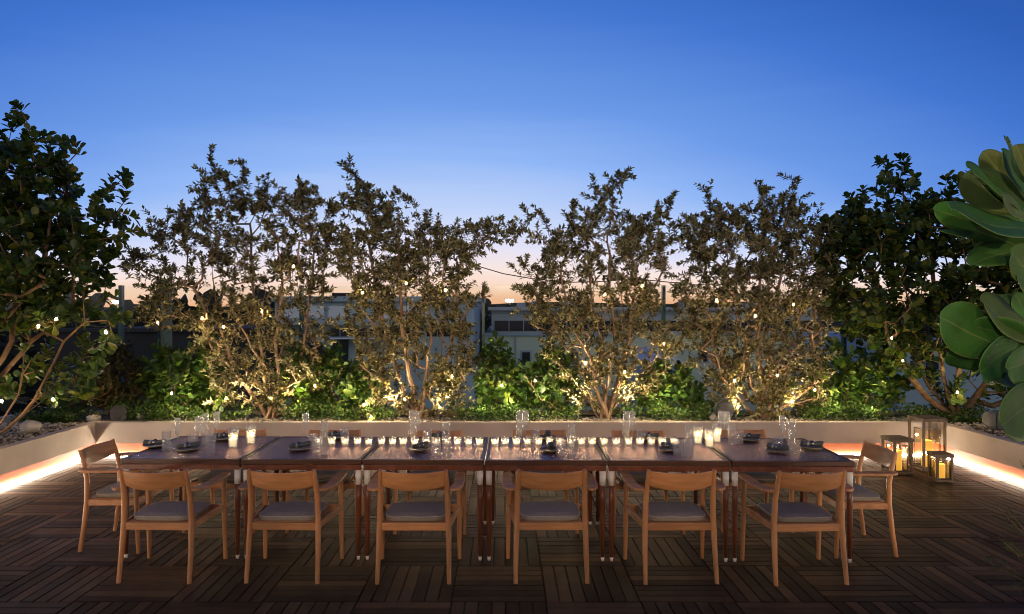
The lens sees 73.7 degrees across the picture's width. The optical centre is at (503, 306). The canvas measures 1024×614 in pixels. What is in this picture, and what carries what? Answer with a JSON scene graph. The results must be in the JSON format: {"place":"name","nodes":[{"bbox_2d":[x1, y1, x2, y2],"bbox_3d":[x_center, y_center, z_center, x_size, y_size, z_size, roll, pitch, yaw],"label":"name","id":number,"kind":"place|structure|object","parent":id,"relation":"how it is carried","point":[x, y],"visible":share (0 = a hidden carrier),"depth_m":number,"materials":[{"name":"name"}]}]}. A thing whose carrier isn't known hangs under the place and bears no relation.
{"place":"outdoors","nodes":[
{"label":"outdoors","id":0,"kind":"place"},
{"bbox_2d":[51,324,280,411],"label":"dark building","id":1,"kind":"structure","parent":0,"point":[143,339],"depth_m":27.00,"materials":[{"name":"concrete"}]},
{"bbox_2d":[176,341,191,361],"bbox_3d":[-12.633,1.752,26.970,0.606,0.808,0.040,0,0,0],"label":"window","id":2,"kind":"structure","parent":1,"relation":"in","point":[181,344],"depth_m":26.95,"materials":[{"name":"black glass"}]},
{"bbox_2d":[271,293,485,409],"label":"white building","id":3,"kind":"structure","parent":0,"point":[337,307],"depth_m":30.00,"materials":[{"name":"concrete"}]},
{"bbox_2d":[283,306,298,318],"bbox_3d":[-9.269,0.215,29.960,0.824,0.618,0.060,0,0,0],"label":"window","id":4,"kind":"structure","parent":3,"relation":"in","point":[295,314],"depth_m":29.93,"materials":[{"name":"white"}]},
{"bbox_2d":[304,305,325,318],"bbox_3d":[-8.295,0.215,29.960,0.974,0.618,0.060,0,0,0],"label":"window","id":5,"kind":"structure","parent":3,"relation":"in","point":[313,308],"depth_m":29.93,"materials":[{"name":"white"}]},
{"bbox_2d":[327,305,346,318],"bbox_3d":[-7.303,0.215,29.960,0.861,0.618,0.060,0,0,0],"label":"window","id":6,"kind":"structure","parent":3,"relation":"in","point":[333,310],"depth_m":29.93,"materials":[{"name":"white"}]},
{"bbox_2d":[331,340,347,372],"bbox_3d":[-7.188,2.213,29.970,0.749,1.565,0.040,0,0,0],"label":"doorway","id":7,"kind":"structure","parent":3,"relation":"in","point":[344,343],"depth_m":29.95,"materials":[{"name":"black glass"}]},
{"bbox_2d":[331,328,366,335],"bbox_3d":[-6.776,1.114,29.970,1.572,0.356,0.040,0,0,0],"label":"window","id":8,"kind":"structure","parent":3,"relation":"in","point":[336,331],"depth_m":29.95,"materials":[{"name":"black glass"}]},
{"bbox_2d":[3,300,904,313],"bbox_3d":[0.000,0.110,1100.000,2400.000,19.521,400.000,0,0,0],"label":"hills","id":9,"kind":"structure","parent":0,"point":[496,305],"depth_m":900.00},
{"bbox_2d":[0,456,1023,613],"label":"deck","id":10,"kind":"structure","parent":0,"point":[947,534],"depth_m":5.00,"materials":[{"name":"brown wood"}]},
{"bbox_2d":[78,438,173,553],"bbox_3d":[-3.031,1.483,5.464,0.550,0.778,0.672,0,0,-1],"label":"armchair","id":11,"kind":"object","parent":10,"relation":"on","point":[107,496],"visible":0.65,"depth_m":5.25,"materials":[{"name":"brown wood"}]},
{"bbox_2d":[112,468,230,583],"bbox_3d":[-2.360,1.483,4.829,0.672,0.778,0.550,0,0,1],"label":"armchair","id":12,"kind":"object","parent":10,"relation":"on","point":[148,517],"visible":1,"depth_m":4.66,"materials":[{"name":"brown wood"}]},
{"bbox_2d":[120,436,280,558],"bbox_3d":[-2.387,1.497,5.499,0.892,0.744,0.900,0,0,1],"label":"dining table","id":13,"kind":"object","parent":10,"relation":"on","point":[224,456],"visible":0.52,"depth_m":5.09,"materials":[{"name":"brown wood"}]},
{"bbox_2d":[142,443,166,447],"bbox_3d":[-2.806,1.114,5.488,0.176,0.020,0.176,0,0,0],"label":"plate","id":14,"kind":"object","parent":13,"relation":"on","point":[152,445],"visible":0.78,"depth_m":5.47,"materials":[{"name":"beige"}]},
{"bbox_2d":[143,439,166,444],"bbox_3d":[-2.801,1.083,5.488,0.175,0.049,0.060,0,0,-10],"label":"napkin","id":15,"kind":"object","parent":14,"relation":"on","point":[154,441],"visible":0.95,"depth_m":5.47,"materials":[{"name":"fabric"}]},
{"bbox_2d":[176,446,199,450],"bbox_3d":[-2.478,1.114,5.357,0.176,0.020,0.176,0,0,0],"label":"plate","id":16,"kind":"object","parent":13,"relation":"on","point":[190,448],"visible":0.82,"depth_m":5.35,"materials":[{"name":"beige"}]},
{"bbox_2d":[176,441,199,448],"bbox_3d":[-2.474,1.083,5.357,0.060,0.049,0.177,0,0,43],"label":"napkin","id":17,"kind":"object","parent":16,"relation":"on","point":[187,445],"visible":1,"depth_m":5.34,"materials":[{"name":"fabric"}]},
{"bbox_2d":[228,428,237,447],"bbox_3d":[-2.161,1.046,5.455,0.076,0.154,0.076,0,0,0],"label":"candle glass","id":18,"kind":"object","parent":13,"relation":"on","point":[232,441],"visible":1,"depth_m":5.43,"materials":[{"name":"beige"}]},
{"bbox_2d":[246,425,255,444],"bbox_3d":[-2.068,1.046,5.590,0.076,0.154,0.076,0,0,0],"label":"candle glass","id":19,"kind":"object","parent":13,"relation":"on","point":[250,439],"visible":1,"depth_m":5.57,"materials":[{"name":"beige"}]},
{"bbox_2d":[182,429,267,532],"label":"armchair","id":20,"kind":"object","parent":10,"relation":"on","point":[207,476],"visible":0.25,"depth_m":5.76,"materials":[{"name":"brown wood"}]},
{"bbox_2d":[238,468,346,583],"bbox_3d":[-1.495,1.483,4.829,0.672,0.778,0.550,0,0,1],"label":"armchair","id":21,"kind":"object","parent":10,"relation":"on","point":[295,515],"visible":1,"depth_m":4.66,"materials":[{"name":"brown wood"}]},
{"bbox_2d":[241,436,383,559],"bbox_3d":[-1.485,1.497,5.484,0.892,0.744,0.900,0,0,1],"label":"dining table","id":22,"kind":"object","parent":10,"relation":"on","point":[277,454],"visible":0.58,"depth_m":5.08,"materials":[{"name":"brown wood"}]},
{"bbox_2d":[288,446,310,450],"bbox_3d":[-1.605,1.114,5.373,0.176,0.020,0.176,0,0,0],"label":"plate","id":23,"kind":"object","parent":22,"relation":"on","point":[301,448],"visible":0.82,"depth_m":5.37,"materials":[{"name":"black"}]},
{"bbox_2d":[289,441,310,447],"bbox_3d":[-1.600,1.083,5.371,0.176,0.049,0.064,0,0,-40],"label":"napkin","id":24,"kind":"object","parent":23,"relation":"on","point":[299,444],"visible":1,"depth_m":5.36,"materials":[{"name":"fabric"}]},
{"bbox_2d":[285,429,363,533],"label":"armchair","id":25,"kind":"object","parent":10,"relation":"on","point":[324,477],"visible":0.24,"depth_m":5.85,"materials":[{"name":"brown wood"}]},
{"bbox_2d":[367,469,464,584],"bbox_3d":[-0.611,1.483,4.819,0.672,0.778,0.550,0,0,0],"label":"armchair","id":26,"kind":"object","parent":10,"relation":"on","point":[418,516],"visible":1,"depth_m":4.65,"materials":[{"name":"brown wood"}]},
{"bbox_2d":[363,437,488,560],"bbox_3d":[-0.583,1.497,5.468,0.892,0.744,0.900,0,0,1],"label":"dining table","id":27,"kind":"object","parent":10,"relation":"on","point":[398,456],"visible":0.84,"depth_m":5.05,"materials":[{"name":"brown wood"}]},
{"bbox_2d":[409,446,430,450],"bbox_3d":[-0.656,1.114,5.357,0.176,0.020,0.176,0,0,0],"label":"plate","id":28,"kind":"object","parent":27,"relation":"on","point":[424,448],"visible":0.84,"depth_m":5.36,"materials":[{"name":"beige"}]},
{"bbox_2d":[413,441,428,448],"bbox_3d":[-0.650,1.083,5.356,0.064,0.049,0.176,0,0,24],"label":"napkin","id":29,"kind":"object","parent":28,"relation":"on","point":[421,444],"visible":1,"depth_m":5.34,"materials":[{"name":"fabric"}]},
{"bbox_2d":[393,430,466,534],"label":"armchair","id":30,"kind":"object","parent":10,"relation":"on","point":[420,433],"visible":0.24,"depth_m":5.80,"materials":[{"name":"brown wood"}]},
{"bbox_2d":[506,430,578,533],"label":"armchair","id":31,"kind":"object","parent":10,"relation":"on","point":[528,433],"visible":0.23,"depth_m":6.06,"materials":[{"name":"brown wood"}]},
{"bbox_2d":[485,437,606,560],"bbox_3d":[0.319,1.497,5.452,0.892,0.744,0.900,0,0,1],"label":"dining table","id":32,"kind":"object","parent":10,"relation":"on","point":[532,457],"visible":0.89,"depth_m":5.04,"materials":[{"name":"brown wood"}]},
{"bbox_2d":[502,469,597,583],"bbox_3d":[0.323,1.483,4.829,0.672,0.778,0.550,0,0,-1],"label":"armchair","id":33,"kind":"object","parent":10,"relation":"on","point":[548,515],"visible":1,"depth_m":4.66,"materials":[{"name":"brown wood"}]},
{"bbox_2d":[611,430,684,534],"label":"armchair","id":34,"kind":"object","parent":10,"relation":"on","point":[639,477],"visible":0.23,"depth_m":5.81,"materials":[{"name":"brown wood"}]},
{"bbox_2d":[594,437,730,561],"bbox_3d":[1.221,1.497,5.436,0.892,0.744,0.900,0,0,1],"label":"dining table","id":35,"kind":"object","parent":10,"relation":"on","point":[633,457],"visible":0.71,"depth_m":5.02,"materials":[{"name":"brown wood"}]},
{"bbox_2d":[659,446,680,451],"bbox_3d":[1.302,1.114,5.341,0.176,0.020,0.176,0,0,0],"label":"plate","id":36,"kind":"object","parent":35,"relation":"on","point":[663,448],"visible":0.74,"depth_m":5.35,"materials":[{"name":"beige"}]},
{"bbox_2d":[661,441,679,449],"bbox_3d":[1.306,1.083,5.341,0.065,0.049,0.176,0,0,-36],"label":"napkin","id":37,"kind":"object","parent":36,"relation":"on","point":[668,445],"visible":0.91,"depth_m":5.32,"materials":[{"name":"fabric"}]},
{"bbox_2d":[693,425,702,444],"bbox_3d":[1.593,1.046,5.590,0.076,0.154,0.076,0,0,0],"label":"candle glass","id":38,"kind":"object","parent":35,"relation":"on","point":[697,438],"visible":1,"depth_m":5.57,"materials":[{"name":"beige"}]},
{"bbox_2d":[705,428,713,447],"bbox_3d":[1.647,1.046,5.455,0.076,0.154,0.076,0,0,0],"label":"candle glass","id":39,"kind":"object","parent":35,"relation":"on","point":[709,442],"visible":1,"depth_m":5.44,"materials":[{"name":"beige"}]},
{"bbox_2d":[620,469,725,584],"bbox_3d":[1.196,1.483,4.819,0.672,0.778,0.550,0,0,-1],"label":"armchair","id":40,"kind":"object","parent":10,"relation":"on","point":[671,516],"visible":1,"depth_m":4.65,"materials":[{"name":"brown wood"}]},
{"bbox_2d":[712,429,793,532],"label":"armchair","id":41,"kind":"object","parent":10,"relation":"on","point":[768,479],"visible":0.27,"depth_m":5.74,"materials":[{"name":"brown wood"}]},
{"bbox_2d":[702,438,855,562],"bbox_3d":[2.123,1.497,5.421,0.892,0.744,0.900,0,0,1],"label":"dining table","id":42,"kind":"object","parent":10,"relation":"on","point":[752,456],"visible":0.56,"depth_m":5.00,"materials":[{"name":"brown wood"}]},
{"bbox_2d":[712,423,721,442],"bbox_3d":[1.769,1.046,5.660,0.076,0.154,0.076,0,0,0],"label":"candle glass","id":43,"kind":"object","parent":42,"relation":"on","point":[717,437],"visible":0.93,"depth_m":5.64,"materials":[{"name":"beige"}]},
{"bbox_2d":[738,437,759,441],"bbox_3d":[2.070,1.114,5.751,0.176,0.020,0.176,0,0,0],"label":"plate","id":44,"kind":"object","parent":42,"relation":"on","point":[750,439],"visible":0.77,"depth_m":5.75,"materials":[{"name":"beige"}]},
{"bbox_2d":[739,432,760,438],"bbox_3d":[2.074,1.083,5.751,0.176,0.049,0.060,0,0,30],"label":"napkin","id":45,"kind":"object","parent":44,"relation":"on","point":[750,435],"visible":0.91,"depth_m":5.73,"materials":[{"name":"fabric"}]},
{"bbox_2d":[765,448,789,452],"bbox_3d":[2.124,1.114,5.294,0.176,0.020,0.176,0,0,0],"label":"plate","id":46,"kind":"object","parent":42,"relation":"on","point":[774,451],"visible":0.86,"depth_m":5.28,"materials":[{"name":"black"}]},
{"bbox_2d":[767,442,788,450],"bbox_3d":[2.128,1.083,5.294,0.062,0.049,0.176,0,0,-38],"label":"napkin","id":47,"kind":"object","parent":46,"relation":"on","point":[777,447],"visible":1,"depth_m":5.28,"materials":[{"name":"fabric"}]},
{"bbox_2d":[800,445,823,449],"bbox_3d":[2.446,1.114,5.422,0.176,0.020,0.176,0,0,0],"label":"plate","id":48,"kind":"object","parent":42,"relation":"on","point":[813,447],"visible":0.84,"depth_m":5.41,"materials":[{"name":"beige"}]},
{"bbox_2d":[800,440,823,446],"bbox_3d":[2.450,1.083,5.421,0.178,0.049,0.060,0,0,3],"label":"napkin","id":49,"kind":"object","parent":48,"relation":"on","point":[812,443],"visible":1,"depth_m":5.40,"materials":[{"name":"fabric"}]},
{"bbox_2d":[738,469,853,585],"bbox_3d":[2.061,1.483,4.799,0.672,0.778,0.550,0,0,-2],"label":"armchair","id":50,"kind":"object","parent":10,"relation":"on","point":[818,518],"visible":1,"depth_m":4.63,"materials":[{"name":"brown wood"}]},
{"bbox_2d":[803,441,898,558],"bbox_3d":[2.741,1.483,5.366,0.550,0.778,0.672,0,0,2],"label":"armchair","id":51,"kind":"object","parent":10,"relation":"on","point":[864,497],"visible":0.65,"depth_m":5.16,"materials":[{"name":"brown wood"}]},
{"bbox_2d":[880,435,913,474],"bbox_3d":[4.450,1.669,7.720,0.237,0.400,0.235,0,0,-6],"label":"lantern","id":52,"kind":"object","parent":10,"relation":"on","point":[898,440],"visible":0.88,"depth_m":7.65,"materials":[{"name":"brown wood"}]},
{"bbox_2d":[907,415,946,471],"bbox_3d":[4.900,1.569,7.900,0.287,0.600,0.285,0,0,-3],"label":"lantern","id":53,"kind":"object","parent":10,"relation":"on","point":[926,445],"visible":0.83,"depth_m":7.84,"materials":[{"name":"brown wood"}]},
{"bbox_2d":[927,451,953,482],"bbox_3d":[4.710,1.719,7.360,0.187,0.300,0.185,0,0,2],"label":"lantern","id":54,"kind":"object","parent":10,"relation":"on","point":[939,476],"visible":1,"depth_m":7.31,"materials":[{"name":"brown wood"}]},
{"bbox_2d":[933,136,1023,441],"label":"clusia plant","id":55,"kind":"object","parent":10,"relation":"on","point":[987,218],"visible":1,"depth_m":1.49,"materials":[{"name":"green plant"}]},
{"bbox_2d":[0,0,1023,306],"label":"sky","id":56,"kind":"structure","parent":0,"point":[475,109],"materials":[{"name":"blue"}]},
{"bbox_2d":[401,471,638,613],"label":"deck underlay","id":57,"kind":"object","parent":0,"point":[505,562],"depth_m":5.04,"materials":[{"name":"black"}]},
{"bbox_2d":[630,346,687,409],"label":"gabled house","id":58,"kind":"structure","parent":0,"point":[639,367],"depth_m":29.56,"materials":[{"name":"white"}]},
{"bbox_2d":[485,301,840,409],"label":"pale building","id":59,"kind":"structure","parent":0,"point":[518,332],"depth_m":36.00,"materials":[{"name":"paint"}]},
{"bbox_2d":[521,350,531,362],"bbox_3d":[1.191,2.629,35.955,0.584,0.674,0.070,0,0,0],"label":"window","id":60,"kind":"structure","parent":59,"relation":"in","point":[525,354],"depth_m":35.92,"materials":[{"name":"black glass"}]},
{"bbox_2d":[793,333,1006,416],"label":"blue grey building","id":61,"kind":"structure","parent":0,"point":[916,397],"depth_m":22.00,"materials":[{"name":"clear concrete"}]},
{"bbox_2d":[926,356,938,383],"bbox_3d":[13.801,2.030,21.970,0.384,0.878,0.040,0,0,0],"label":"window","id":62,"kind":"structure","parent":61,"relation":"in","point":[935,365],"depth_m":21.95,"materials":[{"name":"black glass"}]},
{"bbox_2d":[983,460,1023,594],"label":"feathery plant","id":63,"kind":"object","parent":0,"point":[1012,550],"visible":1,"depth_m":3.10,"materials":[{"name":"green plant"}]},
{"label":"terrace slab","id":64,"kind":"structure","parent":0,"visible":0},
{"bbox_2d":[0,412,95,489],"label":"planter","id":65,"kind":"object","parent":64,"relation":"on","point":[26,459],"visible":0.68,"depth_m":7.53,"materials":[{"name":"paint"}]},
{"bbox_2d":[0,423,73,443],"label":"soil","id":66,"kind":"structure","parent":65,"relation":"in","point":[23,435],"depth_m":7.80,"materials":[{"name":"grey soil"}]},
{"bbox_2d":[18,420,41,432],"bbox_3d":[-5.411,1.370,7.801,0.235,0.161,0.193,0,0,-23],"label":"rock","id":67,"kind":"object","parent":66,"relation":"on","point":[29,426],"visible":0.98,"depth_m":7.75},
{"bbox_2d":[0,99,146,433],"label":"clusia tree","id":68,"kind":"object","parent":66,"relation":"on","point":[32,275],"visible":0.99,"depth_m":6.85,"materials":[{"name":"green plant"}]},
{"bbox_2d":[0,313,107,407],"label":"string lights","id":69,"kind":"object","parent":68,"relation":"attached to","point":[38,323],"visible":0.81,"depth_m":6.59,"materials":[{"name":"white metal"}]},
{"bbox_2d":[118,285,123,393],"bbox_3d":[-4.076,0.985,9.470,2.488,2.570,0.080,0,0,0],"label":"post","id":70,"kind":"object","parent":64,"relation":"on","point":[121,304],"visible":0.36,"depth_m":9.44,"materials":[{"name":"grey"}]},
{"bbox_2d":[158,281,171,400],"bbox_3d":[-4.733,0.935,9.555,0.186,2.670,0.050,0,0,0],"label":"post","id":71,"kind":"object","parent":64,"relation":"on","point":[167,337],"depth_m":9.55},
{"bbox_2d":[299,285,303,409],"bbox_3d":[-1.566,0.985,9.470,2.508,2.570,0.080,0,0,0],"label":"post","id":72,"kind":"object","parent":64,"relation":"on","point":[301,318],"visible":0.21,"depth_m":9.43,"materials":[{"name":"grey"}]},
{"bbox_2d":[482,285,484,406],"bbox_3d":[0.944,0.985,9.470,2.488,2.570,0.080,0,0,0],"label":"post","id":73,"kind":"object","parent":64,"relation":"on","point":[483,321],"visible":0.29,"depth_m":9.43,"materials":[{"name":"teal"}]},
{"bbox_2d":[86,410,938,456],"bbox_3d":[0.160,1.655,8.895,12.380,0.470,0.970,0,0,0],"label":"planter","id":74,"kind":"object","parent":64,"relation":"on","point":[845,437],"visible":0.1,"depth_m":8.41,"materials":[{"name":"paint"}]},
{"bbox_2d":[41,414,980,423],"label":"soil","id":75,"kind":"structure","parent":74,"relation":"in","point":[104,418],"depth_m":9.10,"materials":[{"name":"brown soil"}]},
{"bbox_2d":[53,371,90,414],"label":"leaved shrub","id":76,"kind":"object","parent":75,"relation":"on","point":[64,402],"visible":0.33,"depth_m":8.85,"materials":[{"name":"green plant"}]},
{"bbox_2d":[86,414,101,421],"bbox_3d":[-5.151,1.400,8.559,0.209,0.108,0.151,0,0,16],"label":"rock","id":77,"kind":"object","parent":75,"relation":"on","point":[93,417],"visible":0.69,"depth_m":8.51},
{"bbox_2d":[71,328,147,414],"bbox_3d":[-5.129,0.883,8.954,0.951,1.213,0.689,0,0,-26],"label":"leaved shrub","id":78,"kind":"object","parent":75,"relation":"on","point":[106,396],"visible":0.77,"depth_m":8.86,"materials":[{"name":"green plant"}]},
{"bbox_2d":[109,406,129,420],"bbox_3d":[-4.841,1.371,8.643,0.225,0.257,0.174,0,0,-9],"label":"garden speaker","id":79,"kind":"object","parent":75,"relation":"on","point":[115,412],"visible":0.86,"depth_m":8.56},
{"bbox_2d":[126,338,209,417],"bbox_3d":[-4.362,0.939,8.969,1.076,1.056,0.716,0,0,0],"label":"clusia shrub","id":80,"kind":"object","parent":75,"relation":"on","point":[159,379],"visible":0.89,"depth_m":8.85,"materials":[{"name":"green plant"}]},
{"bbox_2d":[175,333,241,415],"bbox_3d":[-3.837,0.910,9.006,1.005,1.162,0.662,0,0,21],"label":"clusia shrub","id":81,"kind":"object","parent":75,"relation":"on","point":[204,393],"visible":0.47,"depth_m":8.92,"materials":[{"name":"green plant"}]},
{"bbox_2d":[117,143,349,420],"bbox_3d":[-3.432,-0.296,8.857,3.020,3.584,1.618,0,0,0],"label":"silver tree","id":82,"kind":"object","parent":75,"relation":"on","point":[285,259],"visible":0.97,"depth_m":8.69,"materials":[{"name":"green plant"}]},
{"bbox_2d":[157,262,315,398],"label":"string lights","id":83,"kind":"object","parent":82,"relation":"attached to","point":[253,340],"visible":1,"depth_m":8.51,"materials":[{"name":"white metal"}]},
{"bbox_2d":[272,343,330,417],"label":"clusia shrub","id":84,"kind":"object","parent":75,"relation":"on","point":[303,389],"visible":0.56,"depth_m":8.83,"materials":[{"name":"green plant"}]},
{"bbox_2d":[301,341,364,416],"bbox_3d":[-2.226,0.954,8.987,0.927,1.026,0.646,0,0,0],"label":"clusia shrub","id":85,"kind":"object","parent":75,"relation":"on","point":[335,365],"visible":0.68,"depth_m":8.89,"materials":[{"name":"green plant"}]},
{"bbox_2d":[337,360,391,416],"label":"clusia shrub","id":86,"kind":"object","parent":75,"relation":"on","point":[352,391],"visible":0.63,"depth_m":8.81,"materials":[{"name":"green plant"}]},
{"bbox_2d":[313,152,525,420],"bbox_3d":[-1.080,-0.141,8.821,2.831,3.822,1.354,0,0,0],"label":"silver tree","id":87,"kind":"object","parent":75,"relation":"on","point":[441,375],"visible":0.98,"depth_m":8.70,"materials":[{"name":"green plant"}]},
{"bbox_2d":[361,279,452,416],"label":"string lights","id":88,"kind":"object","parent":87,"relation":"attached to","point":[406,336],"visible":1,"depth_m":8.46,"materials":[{"name":"white metal"}]},
{"bbox_2d":[472,330,519,417],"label":"clusia shrub","id":89,"kind":"object","parent":75,"relation":"on","point":[485,394],"visible":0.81,"depth_m":8.83,"materials":[{"name":"green plant"}]},
{"bbox_2d":[10,395,995,423],"bbox_3d":[0.083,1.344,8.859,12.672,0.406,0.777,0,0,0],"label":"ground cover","id":90,"kind":"object","parent":75,"relation":"on","point":[157,411],"visible":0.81,"depth_m":8.65,"materials":[{"name":"green plant"}]},
{"bbox_2d":[0,416,1023,445],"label":"gravel","id":91,"kind":"structure","parent":75,"relation":"on","point":[43,430],"depth_m":8.63,"materials":[{"name":"gravel"}]},
{"bbox_2d":[488,358,555,418],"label":"clusia shrub","id":92,"kind":"object","parent":75,"relation":"on","point":[519,377],"visible":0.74,"depth_m":8.81,"materials":[{"name":"green plant"}]},
{"bbox_2d":[516,336,583,416],"bbox_3d":[0.601,0.927,8.968,0.871,1.090,0.652,0,0,0],"label":"clusia shrub","id":93,"kind":"object","parent":75,"relation":"on","point":[539,370],"visible":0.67,"depth_m":8.84,"materials":[{"name":"green plant"}]},
{"bbox_2d":[497,165,707,419],"bbox_3d":[1.296,-0.149,8.836,2.745,3.283,1.427,0,0,0],"label":"silver tree","id":94,"kind":"object","parent":75,"relation":"on","point":[628,245],"visible":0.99,"depth_m":8.69,"materials":[{"name":"green plant"}]},
{"bbox_2d":[501,282,664,385],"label":"string lights","id":95,"kind":"object","parent":94,"relation":"attached to","point":[592,336],"visible":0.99,"depth_m":8.42,"materials":[{"name":"white metal"}]},
{"bbox_2d":[480,266,712,284],"bbox_3d":[1.206,-0.494,9.200,3.568,0.402,0.014,0,0,0],"label":"cable","id":96,"kind":"object","parent":94,"relation":"hanging from","point":[583,281],"visible":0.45,"depth_m":9.20,"materials":[{"name":"black metal"}]},
{"bbox_2d":[634,356,686,415],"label":"clusia shrub","id":97,"kind":"object","parent":75,"relation":"on","point":[666,388],"visible":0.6,"depth_m":8.85,"materials":[{"name":"green plant"}]},
{"bbox_2d":[664,360,707,415],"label":"clusia shrub","id":98,"kind":"object","parent":75,"relation":"on","point":[682,375],"visible":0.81,"depth_m":8.95,"materials":[{"name":"green plant"}]},
{"bbox_2d":[714,401,733,420],"bbox_3d":[2.773,1.343,8.624,0.236,0.313,0.182,0,0,0],"label":"garden speaker","id":99,"kind":"object","parent":75,"relation":"on","point":[726,409],"visible":0.89,"depth_m":8.53},
{"bbox_2d":[658,171,852,420],"bbox_3d":[3.244,-0.096,8.867,2.514,3.301,1.521,0,0,0],"label":"tree","id":100,"kind":"object","parent":75,"relation":"on","point":[766,267],"visible":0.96,"depth_m":8.67,"materials":[{"name":"green plant"}]},
{"bbox_2d":[716,296,815,389],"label":"string lights","id":101,"kind":"object","parent":100,"relation":"attached to","point":[760,338],"visible":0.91,"depth_m":8.49,"materials":[{"name":"white metal"}]},
{"bbox_2d":[786,336,869,414],"bbox_3d":[4.176,0.920,8.902,1.239,1.090,0.652,0,0,-18],"label":"clusia shrub","id":102,"kind":"object","parent":75,"relation":"on","point":[843,380],"visible":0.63,"depth_m":8.81,"materials":[{"name":"green plant"}]},
{"bbox_2d":[846,339,910,415],"bbox_3d":[4.870,0.936,8.951,0.856,1.061,0.771,0,0,26],"label":"clusia shrub","id":103,"kind":"object","parent":75,"relation":"on","point":[884,388],"visible":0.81,"depth_m":8.84,"materials":[{"name":"green plant"}]},
{"bbox_2d":[806,152,1022,421],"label":"clusia tree","id":104,"kind":"object","parent":75,"relation":"on","point":[860,228],"visible":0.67,"depth_m":8.53,"materials":[{"name":"green plant"}]},
{"bbox_2d":[661,285,665,363],"bbox_3d":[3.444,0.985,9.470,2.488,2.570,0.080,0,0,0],"label":"post","id":105,"kind":"object","parent":64,"relation":"on","point":[663,299],"visible":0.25,"depth_m":9.43,"materials":[{"name":"teal"}]},
{"bbox_2d":[841,322,846,355],"bbox_3d":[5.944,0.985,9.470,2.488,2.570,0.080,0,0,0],"label":"post","id":106,"kind":"object","parent":64,"relation":"on","point":[843,340],"depth_m":9.43,"materials":[{"name":"teal"}]},
{"bbox_2d":[937,422,1023,484],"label":"planter","id":107,"kind":"object","parent":64,"relation":"on","point":[999,456],"visible":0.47,"depth_m":7.63,"materials":[{"name":"paint"}]},
{"bbox_2d":[960,423,1023,442],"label":"soil","id":108,"kind":"structure","parent":107,"relation":"in","point":[988,432],"depth_m":7.92,"materials":[{"name":"brown soil"}]},
{"bbox_2d":[982,410,1002,434],"bbox_3d":[5.532,1.331,7.722,0.247,0.338,0.191,0,0,-29],"label":"garden speaker","id":109,"kind":"object","parent":108,"relation":"on","point":[990,419],"visible":0.78,"depth_m":7.64},
{"label":"ground","id":110,"kind":"structure","parent":0,"visible":0},
{"bbox_2d":[0,288,274,416],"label":"wood","id":111,"kind":"object","parent":110,"relation":"on","point":[29,394],"visible":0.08,"depth_m":42.10,"materials":[{"name":"plant"}]},
{"bbox_2d":[108,299,941,337],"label":"wood","id":112,"kind":"object","parent":110,"relation":"on","point":[488,321],"visible":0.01,"depth_m":73.78,"materials":[{"name":"wood"}]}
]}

